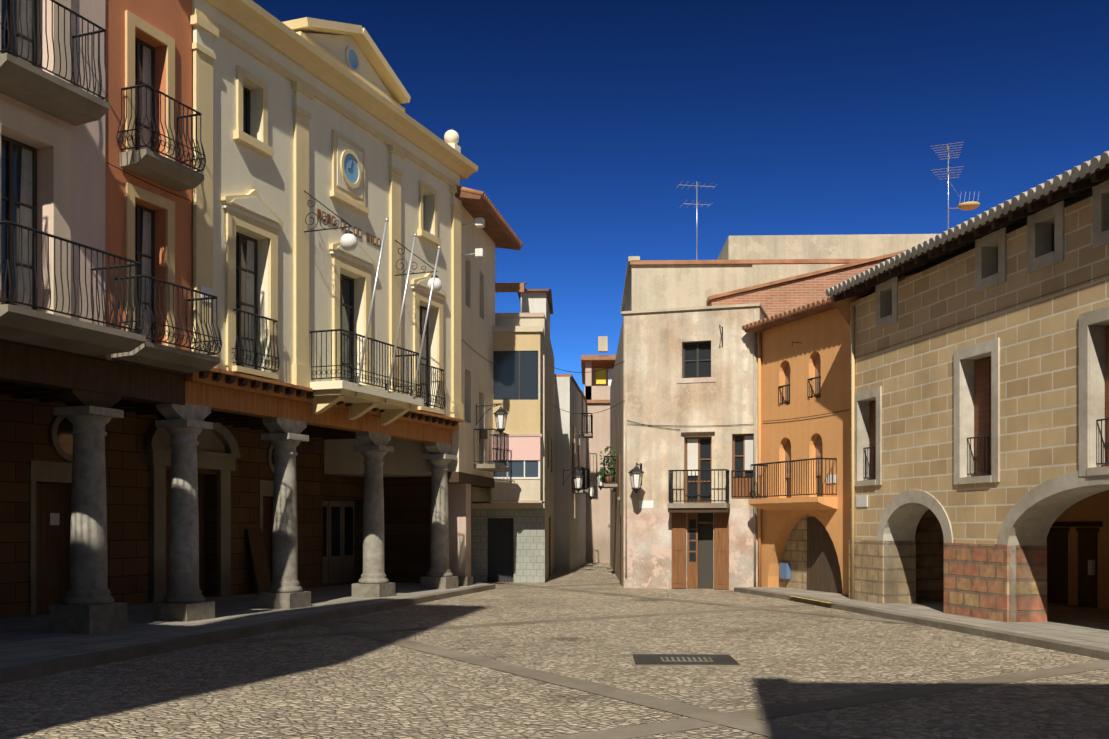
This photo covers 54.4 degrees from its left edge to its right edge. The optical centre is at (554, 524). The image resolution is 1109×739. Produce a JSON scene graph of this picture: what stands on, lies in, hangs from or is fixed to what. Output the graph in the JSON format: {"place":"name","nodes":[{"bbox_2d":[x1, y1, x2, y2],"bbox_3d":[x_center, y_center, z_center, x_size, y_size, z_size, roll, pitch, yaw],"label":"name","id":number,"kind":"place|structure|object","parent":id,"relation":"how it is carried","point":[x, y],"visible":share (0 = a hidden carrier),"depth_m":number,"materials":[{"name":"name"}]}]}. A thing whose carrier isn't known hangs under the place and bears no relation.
{"place":"outdoors","nodes":[
{"label":"outdoors","id":0,"kind":"place"},
{"bbox_2d":[0,339,487,444],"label":"beam","id":1,"kind":"structure","parent":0,"point":[234,399],"depth_m":19.14,"materials":[{"name":"brown wood"}]},
{"bbox_2d":[0,582,494,683],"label":"pavement","id":2,"kind":"structure","parent":0,"point":[32,646],"depth_m":17.16,"materials":[{"name":"stone"}]},
{"bbox_2d":[50,388,457,633],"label":"columns","id":3,"kind":"structure","parent":2,"relation":"on","point":[89,606],"depth_m":18.50,"materials":[{"name":"grey stone"}]},
{"bbox_2d":[0,563,1108,738],"bbox_3d":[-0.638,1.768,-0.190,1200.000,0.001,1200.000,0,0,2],"label":"plaza ground","id":4,"kind":"structure","parent":0,"point":[346,687],"depth_m":12.27,"materials":[{"name":"beige stone"}]},
{"bbox_2d":[0,394,471,617],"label":"arcade wall","id":5,"kind":"structure","parent":4,"relation":"on","point":[235,468],"depth_m":22.84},
{"bbox_2d":[0,0,104,325],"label":"pink house","id":6,"kind":"structure","parent":5,"relation":"on","point":[52,175],"depth_m":15.58,"materials":[{"name":"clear paint"}]},
{"bbox_2d":[0,0,145,355],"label":"pink house balconies","id":7,"kind":"structure","parent":6,"relation":"attached to","point":[24,82],"depth_m":14.92,"materials":[{"name":"metal"}]},
{"bbox_2d":[105,0,191,350],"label":"orange house","id":8,"kind":"structure","parent":5,"relation":"on","point":[147,225],"depth_m":17.67,"materials":[{"name":"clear paint"}]},
{"bbox_2d":[108,84,221,372],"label":"orange house balconies","id":9,"kind":"structure","parent":8,"relation":"attached to","point":[158,168],"depth_m":17.12,"materials":[{"name":"metal"}]},
{"bbox_2d":[190,0,477,419],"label":"building facade","id":10,"kind":"structure","parent":5,"relation":"on","point":[290,111],"depth_m":21.78,"materials":[{"name":"beige paint"}]},
{"bbox_2d":[304,190,357,250],"bbox_3d":[-4.425,-5.997,21.137,1.260,1.370,0.335,0,0,22],"label":"scroll lamp","id":11,"kind":"object","parent":10,"relation":"attached to","point":[348,241],"visible":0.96,"depth_m":20.95,"materials":[{"name":"black metal"}]},
{"bbox_2d":[231,308,445,425],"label":"town hall balconies","id":12,"kind":"structure","parent":10,"relation":"attached to","point":[329,394],"depth_m":22.09,"materials":[{"name":"black metal"}]},
{"bbox_2d":[355,218,440,407],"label":"flagpoles","id":13,"kind":"object","parent":10,"relation":"on","point":[357,381],"visible":0.85,"depth_m":22.76,"materials":[{"name":"grey metal"}]},
{"bbox_2d":[395,240,441,292],"bbox_3d":[-3.133,-5.917,24.518,1.260,1.370,0.335,0,0,22],"label":"scroll lamp","id":14,"kind":"object","parent":10,"relation":"attached to","point":[437,286],"visible":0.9,"depth_m":24.34,"materials":[{"name":"black metal"}]},
{"bbox_2d":[324,185,522,585],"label":"cream house","id":15,"kind":"structure","parent":4,"relation":"on","point":[486,230],"depth_m":29.11,"materials":[{"name":"beige paint"}]},
{"bbox_2d":[476,404,507,433],"bbox_3d":[-1.722,-2.907,29.753,0.908,0.850,0.364,0,0,2],"label":"wall lantern","id":16,"kind":"object","parent":15,"relation":"attached to","point":[500,413],"depth_m":29.68,"materials":[{"name":"black metal"}]},
{"bbox_2d":[472,283,553,582],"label":"house","id":17,"kind":"structure","parent":4,"relation":"on","point":[512,511],"depth_m":32.44,"materials":[{"name":"paint"}]},
{"bbox_2d":[554,316,623,587],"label":"alley houses","id":18,"kind":"structure","parent":4,"relation":"on","point":[586,529],"depth_m":43.58,"materials":[{"name":"beige paint"}]},
{"bbox_2d":[563,469,583,491],"bbox_3d":[0.677,-1.557,38.337,0.761,0.850,0.364,0,0,2],"label":"wall lantern","id":19,"kind":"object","parent":18,"relation":"attached to","point":[578,476],"visible":1,"depth_m":38.27,"materials":[{"name":"black metal"}]},
{"bbox_2d":[585,480,594,499],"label":"wall lantern","id":20,"kind":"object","parent":18,"relation":"attached to","point":[591,489],"visible":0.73,"depth_m":45.72,"materials":[{"name":"black metal"}]},
{"bbox_2d":[596,467,607,489],"bbox_3d":[1.828,-1.657,38.947,0.689,0.850,0.327,0,0,2],"label":"wall lantern","id":21,"kind":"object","parent":18,"relation":"attached to","point":[600,485],"visible":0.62,"depth_m":38.89,"materials":[{"name":"black metal"}]},
{"bbox_2d":[599,446,617,487],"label":"alley balcony plants","id":22,"kind":"object","parent":18,"relation":"attached to","point":[607,480],"visible":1,"depth_m":35.70,"materials":[{"name":"green plant"}]},
{"bbox_2d":[107,162,1107,598],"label":"facade cables","id":23,"kind":"object","parent":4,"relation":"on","point":[793,418],"visible":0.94,"depth_m":23.92,"materials":[{"name":"black metal"}]},
{"bbox_2d":[210,566,1108,738],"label":"paving strips","id":24,"kind":"object","parent":4,"relation":"on","point":[747,720],"visible":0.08,"depth_m":11.62,"materials":[{"name":"grey stone"}]},
{"bbox_2d":[629,653,744,666],"bbox_3d":[1.685,1.756,13.990,1.400,0.024,1.200,0,0,2],"label":"drain grate","id":25,"kind":"object","parent":4,"relation":"on","point":[701,660],"visible":1,"depth_m":13.89,"materials":[{"name":"metal"}]},
{"bbox_2d":[621,303,767,589],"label":"building","id":26,"kind":"structure","parent":4,"relation":"on","point":[689,372],"depth_m":29.46,"materials":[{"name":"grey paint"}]},
{"bbox_2d":[628,463,643,493],"bbox_3d":[2.312,-1.257,29.375,0.382,0.850,0.809,0,0,32],"label":"wall lantern","id":27,"kind":"object","parent":26,"relation":"attached to","point":[636,474],"depth_m":29.13,"materials":[{"name":"black metal"}]},
{"bbox_2d":[639,501,653,508],"bbox_3d":[2.535,-0.542,29.738,0.400,0.220,0.013,0,0,17],"label":"house number sign","id":28,"kind":"object","parent":26,"relation":"attached to","point":[646,504],"visible":1,"depth_m":29.73,"materials":[{"name":"white ceramic"}]},
{"bbox_2d":[621,234,937,314],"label":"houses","id":29,"kind":"structure","parent":4,"relation":"on","point":[740,262],"depth_m":33.92,"materials":[{"name":"beige paint"}]},
{"bbox_2d":[677,181,714,259],"bbox_3d":[4.643,-9.632,35.153,1.214,3.100,0.840,0,0,-10],"label":"antenna","id":30,"kind":"object","parent":29,"relation":"on","point":[696,185],"visible":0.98,"depth_m":35.15,"materials":[{"name":"silver metal"}]},
{"bbox_2d":[707,250,906,316],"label":"brick gable wall","id":31,"kind":"structure","parent":29,"relation":"on","point":[772,298],"depth_m":32.55,"materials":[{"name":"red brick"}]},
{"bbox_2d":[742,276,904,595],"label":"orange house","id":32,"kind":"structure","parent":4,"relation":"on","point":[801,505],"depth_m":26.91,"materials":[{"name":"paint"}]},
{"bbox_2d":[849,179,1108,621],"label":"stone building","id":33,"kind":"structure","parent":4,"relation":"on","point":[981,462],"depth_m":19.40,"materials":[{"name":"beige stone"}]},
{"bbox_2d":[200,285,867,506],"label":"street name plates","id":34,"kind":"object","parent":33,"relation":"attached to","point":[861,500],"visible":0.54,"depth_m":23.50,"materials":[{"name":"white"}]},
{"bbox_2d":[826,151,1108,325],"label":"roof","id":35,"kind":"structure","parent":33,"relation":"on","point":[1074,185],"depth_m":18.78,"materials":[{"name":"tile"}]},
{"bbox_2d":[930,142,979,229],"bbox_3d":[10.930,-8.782,29.319,1.117,3.100,1.306,0,0,32],"label":"antenna","id":36,"kind":"object","parent":35,"relation":"on","point":[971,205],"visible":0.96,"depth_m":29.39,"materials":[{"name":"silver metal"}]},
{"bbox_2d":[548,391,621,584],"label":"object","id":37,"kind":"object","parent":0,"point":[583,490],"visible":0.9,"depth_m":41.97,"materials":[{"name":"black metal"}]},
{"bbox_2d":[252,0,1108,393],"label":"sky","id":38,"kind":"structure","parent":0,"point":[581,122],"materials":[{"name":"blue"}]},
{"bbox_2d":[734,587,1108,659],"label":"pavement","id":39,"kind":"structure","parent":0,"point":[1078,630],"depth_m":18.67,"materials":[{"name":"stone"}]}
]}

